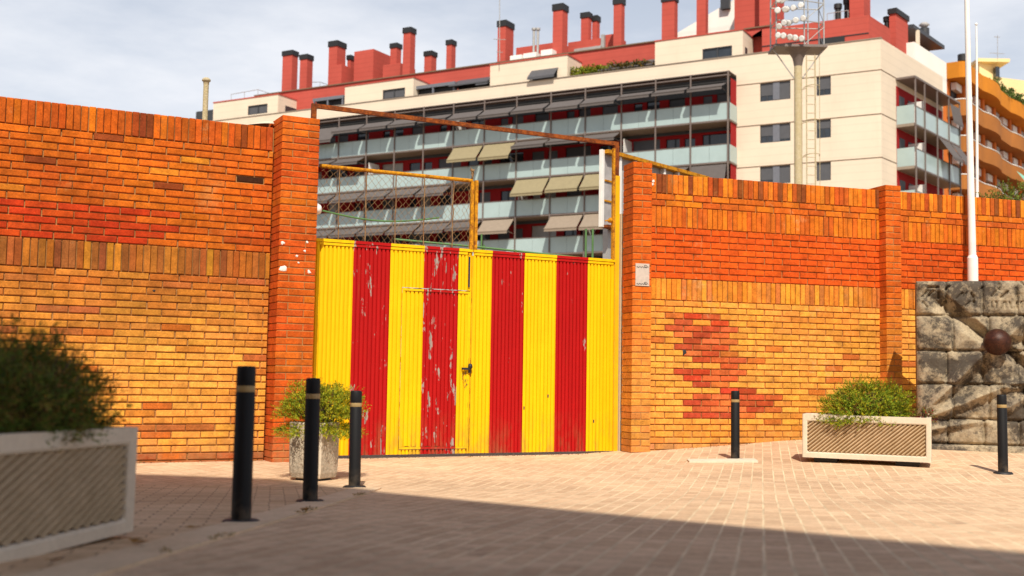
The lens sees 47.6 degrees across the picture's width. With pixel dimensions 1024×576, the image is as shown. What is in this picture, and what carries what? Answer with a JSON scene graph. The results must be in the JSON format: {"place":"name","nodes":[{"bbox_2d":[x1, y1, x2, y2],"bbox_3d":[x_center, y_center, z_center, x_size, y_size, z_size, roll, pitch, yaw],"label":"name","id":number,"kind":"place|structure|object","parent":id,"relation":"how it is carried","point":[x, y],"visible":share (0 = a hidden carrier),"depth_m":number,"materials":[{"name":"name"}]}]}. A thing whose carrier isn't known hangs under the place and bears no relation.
{"place":"outdoors","nodes":[
{"label":"outdoors","id":0,"kind":"place"},
{"bbox_2d":[0,484,350,575],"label":"sidewalk","id":1,"kind":"structure","parent":0,"point":[162,511],"depth_m":6.52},
{"bbox_2d":[0,426,137,562],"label":"planter","id":2,"kind":"object","parent":1,"relation":"on","point":[55,499],"visible":0.98,"depth_m":4.39,"materials":[{"name":"concrete"}]},
{"bbox_2d":[0,310,132,452],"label":"shrub","id":3,"kind":"object","parent":2,"relation":"in","point":[41,391],"visible":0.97,"depth_m":4.48,"materials":[{"name":"green plant"}]},
{"bbox_2d":[0,0,1023,118],"label":"sky","id":4,"kind":"structure","parent":0,"point":[142,56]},
{"bbox_2d":[105,440,1023,575],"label":"pavement","id":5,"kind":"structure","parent":0,"point":[782,508],"depth_m":6.71,"materials":[{"name":"brick"}]},
{"bbox_2d":[0,96,319,462],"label":"brick wall","id":6,"kind":"structure","parent":5,"relation":"on","point":[165,264],"depth_m":12.38,"materials":[{"name":"brick"}]},
{"bbox_2d":[317,203,321,214],"bbox_3d":[-2.216,-0.884,12.977,0.174,0.127,0.124,2,-4,-11],"label":"wall lamp","id":7,"kind":"object","parent":6,"relation":"attached to","point":[319,208],"depth_m":12.95,"materials":[{"name":"white paint"}]},
{"bbox_2d":[18,487,380,575],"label":"kerb strip","id":8,"kind":"object","parent":5,"relation":"on","point":[107,563],"visible":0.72,"depth_m":4.67,"materials":[{"name":"concrete"}]},
{"bbox_2d":[221,366,259,521],"bbox_3d":[-1.373,0.833,5.934,0.200,0.869,0.200,-3,-6,39],"label":"bollard","id":9,"kind":"object","parent":5,"relation":"on","point":[242,479],"visible":0.9,"depth_m":5.90,"materials":[{"name":"metal"}]},
{"bbox_2d":[160,491,364,552],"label":"weeds","id":10,"kind":"object","parent":5,"relation":"on","point":[305,511],"visible":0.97,"depth_m":4.97,"materials":[{"name":"green plant"}]},
{"bbox_2d":[295,378,323,501],"bbox_3d":[-1.338,1.050,7.740,0.200,0.900,0.200,-3,-6,44],"label":"bollard","id":11,"kind":"object","parent":5,"relation":"on","point":[311,444],"visible":0.91,"depth_m":7.70,"materials":[{"name":"black metal"}]},
{"bbox_2d":[289,421,339,480],"bbox_3d":[-1.799,1.483,10.535,0.364,0.532,0.364,-1,-5,27],"label":"plant pot","id":12,"kind":"object","parent":5,"relation":"on","point":[328,460],"visible":0.52,"depth_m":10.41,"materials":[{"name":"concrete"}]},
{"bbox_2d":[270,376,371,444],"bbox_3d":[-1.737,1.114,10.553,0.922,0.623,0.806,1,-4,0],"label":"shrub","id":13,"kind":"object","parent":12,"relation":"in","point":[336,396],"visible":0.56,"depth_m":10.44,"materials":[{"name":"green plant"}]},
{"bbox_2d":[343,390,365,487],"bbox_3d":[-1.314,1.302,9.729,0.200,0.883,0.200,3,-5,-26],"label":"bollard","id":14,"kind":"object","parent":5,"relation":"on","point":[355,438],"visible":0.89,"depth_m":9.69,"materials":[{"name":"black metal"}]},
{"bbox_2d":[136,439,795,462],"bbox_3d":[0.173,1.912,13.951,12.979,0.244,0.826,3,-5,-23],"label":"grit and leaf litter","id":15,"kind":"object","parent":5,"relation":"on","point":[423,457],"visible":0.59,"depth_m":13.98,"materials":[{"name":"brown"}]},
{"bbox_2d":[311,103,623,450],"bbox_3d":[-0.465,-0.011,14.143,4.230,4.035,0.112,3,-5,-27],"label":"gate frame","id":16,"kind":"object","parent":5,"relation":"on","point":[618,332],"visible":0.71,"depth_m":14.96,"materials":[{"name":"metal"}]},
{"bbox_2d":[312,164,474,455],"bbox_3d":[-1.360,0.205,13.612,2.046,3.474,0.109,3,-5,-27],"label":"gate leaf","id":17,"kind":"object","parent":16,"relation":"attached to","point":[366,304],"visible":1,"depth_m":13.62,"materials":[{"name":"paint"}]},
{"bbox_2d":[322,210,438,221],"bbox_3d":[-1.514,-0.842,13.605,1.606,0.143,0.022,4,-6,-39],"label":"green cable","id":18,"kind":"object","parent":17,"relation":"attached to","point":[376,220],"visible":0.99,"depth_m":13.52,"materials":[{"name":"paint"}]},
{"bbox_2d":[399,288,472,448],"bbox_3d":[-0.897,0.957,13.801,0.916,1.899,0.076,3,-5,-25],"label":"door","id":19,"kind":"structure","parent":17,"relation":"in","point":[435,368],"depth_m":13.80,"materials":[{"name":"paint"}]},
{"bbox_2d":[470,148,614,452],"bbox_3d":[0.422,0.084,14.567,2.028,3.920,0.078,3,-5,-27],"label":"gate leaf","id":20,"kind":"object","parent":16,"relation":"attached to","point":[542,372],"visible":1,"depth_m":14.49,"materials":[{"name":"paint"}]},
{"bbox_2d":[396,229,593,257],"bbox_3d":[-0.179,0.628,16.542,3.057,3.179,0.410,3,-5,-20],"label":"green railing","id":21,"kind":"object","parent":5,"relation":"on","point":[481,247],"visible":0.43,"depth_m":16.69,"materials":[{"name":"metal"}]},
{"bbox_2d":[687,458,757,462],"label":"paving slab","id":22,"kind":"structure","parent":5,"relation":"on","point":[744,460],"depth_m":13.01,"materials":[{"name":"stone"}]},
{"bbox_2d":[727,391,739,458],"bbox_3d":[2.564,1.609,13.321,0.200,0.858,0.200,-3,-6,41],"label":"bollard","id":23,"kind":"object","parent":5,"relation":"on","point":[735,424],"visible":0.91,"depth_m":13.29,"materials":[{"name":"black metal"}]},
{"bbox_2d":[621,162,1023,452],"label":"brick wall","id":24,"kind":"structure","parent":5,"relation":"on","point":[781,308],"depth_m":15.36,"materials":[{"name":"orange brick"}]},
{"bbox_2d":[635,263,648,285],"bbox_3d":[1.653,-0.168,14.696,0.190,0.285,0.011,2,-5,-17],"label":"sign plate","id":25,"kind":"object","parent":24,"relation":"attached to","point":[641,274],"visible":1,"depth_m":14.69,"materials":[{"name":"metal"}]},
{"bbox_2d":[802,413,931,466],"bbox_3d":[3.950,1.698,12.913,1.354,0.556,0.460,0,-5,20],"label":"planter","id":26,"kind":"object","parent":5,"relation":"on","point":[905,441],"visible":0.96,"depth_m":12.70,"materials":[{"name":"concrete"}]},
{"bbox_2d":[811,373,919,430],"bbox_3d":[3.957,1.303,12.940,1.225,0.710,0.721,0,-5,16],"label":"shrub","id":27,"kind":"object","parent":26,"relation":"in","point":[858,404],"visible":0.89,"depth_m":12.83,"materials":[{"name":"green plant"}]},
{"bbox_2d":[907,405,937,422],"bbox_3d":[4.507,1.387,12.730,0.293,0.221,0.310,4,-5,-34],"label":"flowering plant","id":28,"kind":"object","parent":26,"relation":"in","point":[924,412],"visible":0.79,"depth_m":12.71,"materials":[{"name":"green plant"}]},
{"bbox_2d":[915,281,1023,453],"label":"stone monument","id":29,"kind":"object","parent":5,"relation":"on","point":[969,343],"visible":0.86,"depth_m":14.36,"materials":[{"name":"stone"}]},
{"bbox_2d":[964,0,977,280],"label":"flagpole","id":30,"kind":"object","parent":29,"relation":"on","point":[972,266],"visible":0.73,"depth_m":16.24,"materials":[{"name":"metal"}]},
{"bbox_2d":[993,394,1012,474],"bbox_3d":[5.134,1.565,12.143,0.200,0.896,0.200,-4,-6,44],"label":"bollard","id":31,"kind":"object","parent":5,"relation":"on","point":[1002,438],"visible":0.96,"depth_m":12.11,"materials":[{"name":"black metal"}]},
{"bbox_2d":[599,149,708,258],"bbox_3d":[2.472,0.178,20.280,0.290,4.734,3.270,-3,-6,40],"label":"hoarding","id":32,"kind":"object","parent":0,"point":[605,172],"visible":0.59,"depth_m":19.40,"materials":[{"name":"white paint"}]},
{"bbox_3d":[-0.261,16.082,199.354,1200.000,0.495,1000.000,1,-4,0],"label":"ground","id":33,"kind":"structure","parent":0,"visible":0},
{"bbox_2d":[202,77,210,119],"bbox_3d":[-5.406,-0.648,20.102,0.150,6.101,0.146,1,-4,0],"label":"vent pole","id":34,"kind":"object","parent":33,"relation":"on","point":[206,80],"visible":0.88,"depth_m":20.27,"materials":[{"name":"metal"}]},
{"bbox_2d":[196,0,966,369],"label":"apartment building","id":35,"kind":"structure","parent":33,"relation":"on","point":[708,94],"depth_m":89.33,"materials":[{"name":"paint"}]},
{"bbox_2d":[316,98,344,105],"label":"terrace window","id":36,"kind":"structure","parent":35,"relation":"in","point":[337,101],"depth_m":104.11,"materials":[{"name":"glass"}]},
{"bbox_2d":[329,203,339,213],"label":"balcony door","id":37,"kind":"structure","parent":35,"relation":"in","point":[330,205],"depth_m":102.17,"materials":[{"name":"grey glass"}]},
{"bbox_2d":[329,169,347,178],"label":"balcony door","id":38,"kind":"structure","parent":35,"relation":"in","point":[331,172],"depth_m":102.30,"materials":[{"name":"black glass"}]},
{"bbox_2d":[339,135,347,142],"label":"balcony door","id":39,"kind":"structure","parent":35,"relation":"in","point":[343,138],"depth_m":102.07,"materials":[{"name":"black glass"}]},
{"bbox_2d":[358,133,368,140],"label":"balcony door","id":40,"kind":"structure","parent":35,"relation":"in","point":[361,136],"depth_m":101.16,"materials":[{"name":"black glass"}]},
{"bbox_2d":[354,235,372,241],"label":"balcony door","id":41,"kind":"structure","parent":35,"relation":"in","point":[368,239],"depth_m":100.23,"materials":[{"name":"glass"}]},
{"bbox_2d":[366,201,373,210],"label":"balcony door","id":42,"kind":"structure","parent":35,"relation":"in","point":[368,206],"depth_m":100.22,"materials":[{"name":"grey glass"}]},
{"bbox_2d":[381,235,389,242],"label":"balcony window","id":43,"kind":"structure","parent":35,"relation":"in","point":[387,239],"depth_m":99.15,"materials":[{"name":"black glass"}]},
{"bbox_2d":[383,199,394,209],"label":"balcony door","id":44,"kind":"structure","parent":35,"relation":"in","point":[389,202],"depth_m":99.22,"materials":[{"name":"black glass"}]},
{"bbox_2d":[383,163,402,171],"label":"balcony door","id":45,"kind":"structure","parent":35,"relation":"in","point":[399,166],"depth_m":99.20,"materials":[{"name":"grey glass"}]},
{"bbox_2d":[395,129,402,136],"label":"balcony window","id":46,"kind":"structure","parent":35,"relation":"in","point":[399,132],"depth_m":99.27,"materials":[{"name":"black glass"}]},
{"bbox_2d":[410,163,419,171],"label":"balcony window","id":47,"kind":"structure","parent":35,"relation":"in","point":[413,166],"depth_m":98.23,"materials":[{"name":"grey glass"}]},
{"bbox_2d":[413,127,424,134],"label":"balcony door","id":48,"kind":"structure","parent":35,"relation":"in","point":[416,130],"depth_m":98.23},
{"bbox_2d":[409,233,429,244],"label":"balcony door","id":49,"kind":"structure","parent":35,"relation":"in","point":[412,237],"depth_m":97.45,"materials":[{"name":"glass"}]},
{"bbox_2d":[422,197,429,217],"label":"balcony door","id":50,"kind":"structure","parent":35,"relation":"in","point":[426,198],"depth_m":97.35,"materials":[{"name":"black glass"}]},
{"bbox_2d":[424,162,431,170],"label":"balcony door","id":51,"kind":"structure","parent":35,"relation":"in","point":[428,165],"depth_m":97.57,"materials":[{"name":"grey glass"}]},
{"bbox_2d":[419,86,456,94],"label":"terrace window","id":52,"kind":"structure","parent":35,"relation":"in","point":[445,88],"depth_m":98.72,"materials":[{"name":"glass"}]},
{"bbox_2d":[437,232,447,241],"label":"balcony window","id":53,"kind":"structure","parent":35,"relation":"in","point":[440,235],"depth_m":96.31,"materials":[{"name":"black glass"}]},
{"bbox_2d":[440,195,450,205],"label":"balcony door","id":54,"kind":"structure","parent":35,"relation":"in","point":[447,197],"depth_m":96.44,"materials":[{"name":"black glass"}]},
{"bbox_2d":[439,159,460,168],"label":"balcony door","id":55,"kind":"structure","parent":35,"relation":"in","point":[442,162],"depth_m":96.59,"materials":[{"name":"grey glass"}]},
{"bbox_2d":[453,232,459,241],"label":"balcony door","id":56,"kind":"structure","parent":35,"relation":"in","point":[457,234],"depth_m":95.66,"materials":[{"name":"black glass"}]},
{"bbox_2d":[469,157,478,166],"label":"balcony window","id":57,"kind":"structure","parent":35,"relation":"in","point":[475,162],"depth_m":95.35,"materials":[{"name":"grey glass"}]},
{"bbox_2d":[458,83,489,89],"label":"terrace window","id":58,"kind":"structure","parent":35,"relation":"in","point":[467,86],"depth_m":98.10,"materials":[{"name":"glass"}]},
{"bbox_2d":[468,230,489,241],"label":"balcony door","id":59,"kind":"structure","parent":35,"relation":"in","point":[486,236],"depth_m":94.33,"materials":[{"name":"black glass"}]},
{"bbox_2d":[480,192,489,201],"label":"balcony door","id":60,"kind":"structure","parent":35,"relation":"in","point":[486,195],"depth_m":94.47,"materials":[{"name":"grey glass"}]},
{"bbox_2d":[494,0,505,60],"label":"antenna","id":61,"kind":"object","parent":35,"relation":"on","point":[499,39],"visible":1,"depth_m":94.49,"materials":[{"name":"metal"}]},
{"bbox_2d":[498,229,509,239],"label":"balcony window","id":62,"kind":"structure","parent":35,"relation":"in","point":[504,235],"depth_m":93.33,"materials":[{"name":"glass"}]},
{"bbox_2d":[501,118,507,124],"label":"balcony window","id":63,"kind":"structure","parent":35,"relation":"in","point":[503,121],"depth_m":94.15,"materials":[{"name":"black glass"}]},
{"bbox_2d":[501,191,514,201],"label":"balcony door","id":64,"kind":"structure","parent":35,"relation":"in","point":[505,195],"depth_m":93.62,"materials":[{"name":"grey glass"}]},
{"bbox_2d":[500,152,522,163],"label":"balcony door","id":65,"kind":"structure","parent":35,"relation":"in","point":[519,154],"depth_m":93.60,"materials":[{"name":"black glass"}]},
{"bbox_2d":[512,116,522,123],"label":"balcony door","id":66,"kind":"structure","parent":35,"relation":"in","point":[520,118],"depth_m":93.53,"materials":[{"name":"black glass"}]},
{"bbox_2d":[515,229,522,248],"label":"balcony door","id":67,"kind":"structure","parent":35,"relation":"in","point":[519,232],"depth_m":92.70,"materials":[{"name":"black glass"}]},
{"bbox_2d":[532,151,543,160],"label":"balcony window","id":68,"kind":"structure","parent":35,"relation":"in","point":[539,156],"depth_m":92.40,"materials":[{"name":"black glass"}]},
{"bbox_2d":[535,113,548,122],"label":"balcony door","id":69,"kind":"structure","parent":35,"relation":"in","point":[544,116],"depth_m":92.53,"materials":[{"name":"glass"}]},
{"bbox_2d":[532,226,555,237],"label":"balcony door","id":70,"kind":"structure","parent":35,"relation":"in","point":[537,231],"depth_m":91.83,"materials":[{"name":"grey glass"}]},
{"bbox_2d":[549,151,557,158],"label":"balcony door","id":71,"kind":"structure","parent":35,"relation":"in","point":[554,154],"depth_m":91.72,"materials":[{"name":"black glass"}]},
{"bbox_2d":[567,111,574,118],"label":"balcony window","id":72,"kind":"structure","parent":35,"relation":"in","point":[571,114],"depth_m":91.30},
{"bbox_2d":[565,228,576,236],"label":"balcony window","id":73,"kind":"structure","parent":35,"relation":"in","point":[568,233],"depth_m":90.52,"materials":[{"name":"grey glass"}]},
{"bbox_2d":[567,186,581,196],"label":"balcony door","id":74,"kind":"structure","parent":35,"relation":"in","point":[577,193],"depth_m":90.52,"materials":[{"name":"black glass"}]},
{"bbox_2d":[566,146,590,167],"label":"balcony door","id":75,"kind":"structure","parent":35,"relation":"in","point":[573,152],"depth_m":90.79,"materials":[{"name":"glass"}]},
{"bbox_2d":[579,108,590,116],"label":"balcony door","id":76,"kind":"structure","parent":35,"relation":"in","point":[588,111],"depth_m":90.74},
{"bbox_2d":[570,64,611,75],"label":"terrace plants","id":77,"kind":"object","parent":35,"relation":"on","point":[586,70],"visible":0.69,"depth_m":91.12,"materials":[{"name":"green plant"}]},
{"bbox_2d":[600,145,612,149],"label":"balcony window","id":78,"kind":"structure","parent":35,"relation":"in","point":[610,147],"depth_m":89.56,"materials":[{"name":"black glass"}]},
{"bbox_2d":[603,105,617,115],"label":"balcony door","id":79,"kind":"structure","parent":35,"relation":"in","point":[608,109],"depth_m":89.58,"materials":[{"name":"glass"}]},
{"bbox_2d":[606,57,654,70],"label":"terrace plants","id":80,"kind":"object","parent":35,"relation":"on","point":[620,65],"visible":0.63,"depth_m":89.45,"materials":[{"name":"green plant"}]},
{"bbox_2d":[635,104,641,110],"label":"balcony window","id":81,"kind":"structure","parent":35,"relation":"in","point":[638,107],"depth_m":88.51,"materials":[{"name":"black glass"}]},
{"bbox_2d":[633,139,659,151],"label":"balcony door","id":82,"kind":"structure","parent":35,"relation":"in","point":[642,146],"depth_m":87.89,"materials":[{"name":"grey glass"}]},
{"bbox_2d":[647,101,659,110],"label":"balcony door","id":83,"kind":"structure","parent":35,"relation":"in","point":[651,105],"depth_m":87.93,"materials":[{"name":"black glass"}]},
{"bbox_2d":[667,139,679,148],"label":"balcony window","id":84,"kind":"structure","parent":35,"relation":"in","point":[675,143],"depth_m":86.86,"materials":[{"name":"grey glass"}]},
{"bbox_2d":[669,98,684,107],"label":"balcony door","id":85,"kind":"structure","parent":35,"relation":"in","point":[672,102],"depth_m":86.99,"materials":[{"name":"glass"}]},
{"bbox_2d":[685,138,694,147],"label":"balcony door","id":86,"kind":"structure","parent":35,"relation":"in","point":[687,141],"depth_m":86.27,"materials":[{"name":"grey glass"}]},
{"bbox_2d":[704,96,711,104],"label":"balcony window","id":87,"kind":"structure","parent":35,"relation":"in","point":[708,99],"depth_m":85.74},
{"bbox_2d":[703,133,730,160],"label":"balcony door","id":88,"kind":"structure","parent":35,"relation":"in","point":[716,138],"depth_m":85.22,"materials":[{"name":"black glass"}]},
{"bbox_2d":[717,93,730,118],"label":"balcony door","id":89,"kind":"structure","parent":35,"relation":"in","point":[720,97],"depth_m":85.12,"materials":[{"name":"black glass"}]},
{"bbox_2d":[760,80,789,101],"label":"window","id":90,"kind":"structure","parent":35,"relation":"in","point":[780,90],"depth_m":82.99,"materials":[{"name":"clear glass"}]},
{"bbox_2d":[760,123,789,142],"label":"window","id":91,"kind":"structure","parent":35,"relation":"in","point":[774,132],"depth_m":82.74,"materials":[{"name":"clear glass"}]},
{"bbox_2d":[760,165,789,182],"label":"window","id":92,"kind":"structure","parent":35,"relation":"in","point":[781,173],"depth_m":82.48,"materials":[{"name":"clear glass"}]},
{"bbox_2d":[817,76,830,95],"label":"window","id":93,"kind":"structure","parent":35,"relation":"in","point":[825,82],"depth_m":81.32,"materials":[{"name":"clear glass"}]},
{"bbox_2d":[817,119,830,137],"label":"window","id":94,"kind":"structure","parent":35,"relation":"in","point":[825,125],"depth_m":81.10,"materials":[{"name":"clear glass"}]},
{"bbox_2d":[817,162,830,180],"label":"window","id":95,"kind":"structure","parent":35,"relation":"in","point":[823,168],"depth_m":80.88,"materials":[{"name":"glass"}]},
{"bbox_2d":[899,96,904,105],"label":"balcony door","id":96,"kind":"structure","parent":35,"relation":"in","point":[901,100],"depth_m":82.12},
{"bbox_2d":[899,138,904,147],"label":"balcony door","id":97,"kind":"structure","parent":35,"relation":"in","point":[901,141],"depth_m":81.84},
{"bbox_2d":[900,180,904,190],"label":"balcony door","id":98,"kind":"structure","parent":35,"relation":"in","point":[902,183],"depth_m":81.68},
{"bbox_2d":[768,0,827,184],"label":"floodlight mast","id":99,"kind":"object","parent":33,"relation":"on","point":[797,53],"visible":0.73,"depth_m":45.51,"materials":[{"name":"grey metal"}]},
{"bbox_2d":[975,23,978,196],"bbox_3d":[13.778,-2.081,34.278,0.135,11.750,0.090,1,-4,0],"label":"flagpole","id":100,"kind":"object","parent":33,"relation":"on","point":[977,169],"visible":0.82,"depth_m":34.47,"materials":[{"name":"metal"}]},
{"bbox_2d":[943,53,1023,200],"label":"apartment building","id":101,"kind":"structure","parent":33,"relation":"on","point":[1001,134],"depth_m":105.61,"materials":[{"name":"orange paint"}]},
{"bbox_2d":[950,82,961,98],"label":"window","id":102,"kind":"structure","parent":101,"relation":"in","point":[955,88],"depth_m":100.69,"materials":[{"name":"white paint"}]},
{"bbox_2d":[951,156,962,165],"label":"window","id":103,"kind":"structure","parent":101,"relation":"in","point":[954,162],"depth_m":100.05,"materials":[{"name":"glass"}]},
{"bbox_2d":[972,96,979,106],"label":"window","id":104,"kind":"structure","parent":101,"relation":"in","point":[973,98],"depth_m":105.21,"materials":[{"name":"white paint"}]},
{"bbox_2d":[973,132,980,142],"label":"window","id":105,"kind":"structure","parent":101,"relation":"in","point":[974,134],"depth_m":105.55,"materials":[{"name":"white paint"}]},
{"bbox_2d":[985,140,991,148],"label":"window","id":106,"kind":"structure","parent":101,"relation":"in","point":[987,143],"depth_m":108.35,"materials":[{"name":"glass"}]},
{"bbox_2d":[986,173,992,183],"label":"window","id":107,"kind":"structure","parent":101,"relation":"in","point":[989,178],"depth_m":108.52,"materials":[{"name":"glass"}]},
{"bbox_2d":[999,117,1006,126],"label":"window","id":108,"kind":"structure","parent":101,"relation":"in","point":[1004,122],"depth_m":113.51,"materials":[{"name":"white paint"}]},
{"bbox_2d":[1000,151,1007,159],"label":"window","id":109,"kind":"structure","parent":101,"relation":"in","point":[1004,155],"depth_m":113.12,"materials":[{"name":"glass"}]},
{"bbox_2d":[989,77,1023,104],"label":"terrace plants","id":110,"kind":"object","parent":101,"relation":"on","point":[1018,96],"visible":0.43,"depth_m":111.91,"materials":[{"name":"green plant"}]},
{"bbox_2d":[971,58,1023,100],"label":"pale building","id":111,"kind":"structure","parent":33,"relation":"on","point":[989,67],"depth_m":136.21,"materials":[{"name":"paint"}]},
{"bbox_2d":[993,67,999,77],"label":"window","id":112,"kind":"structure","parent":111,"relation":"in","point":[996,70],"depth_m":136.35,"materials":[{"name":"grey glass"}]},
{"bbox_2d":[975,177,1023,200],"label":"tree","id":113,"kind":"object","parent":33,"relation":"on","point":[1011,192],"visible":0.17,"depth_m":24.15,"materials":[{"name":"green plant"}]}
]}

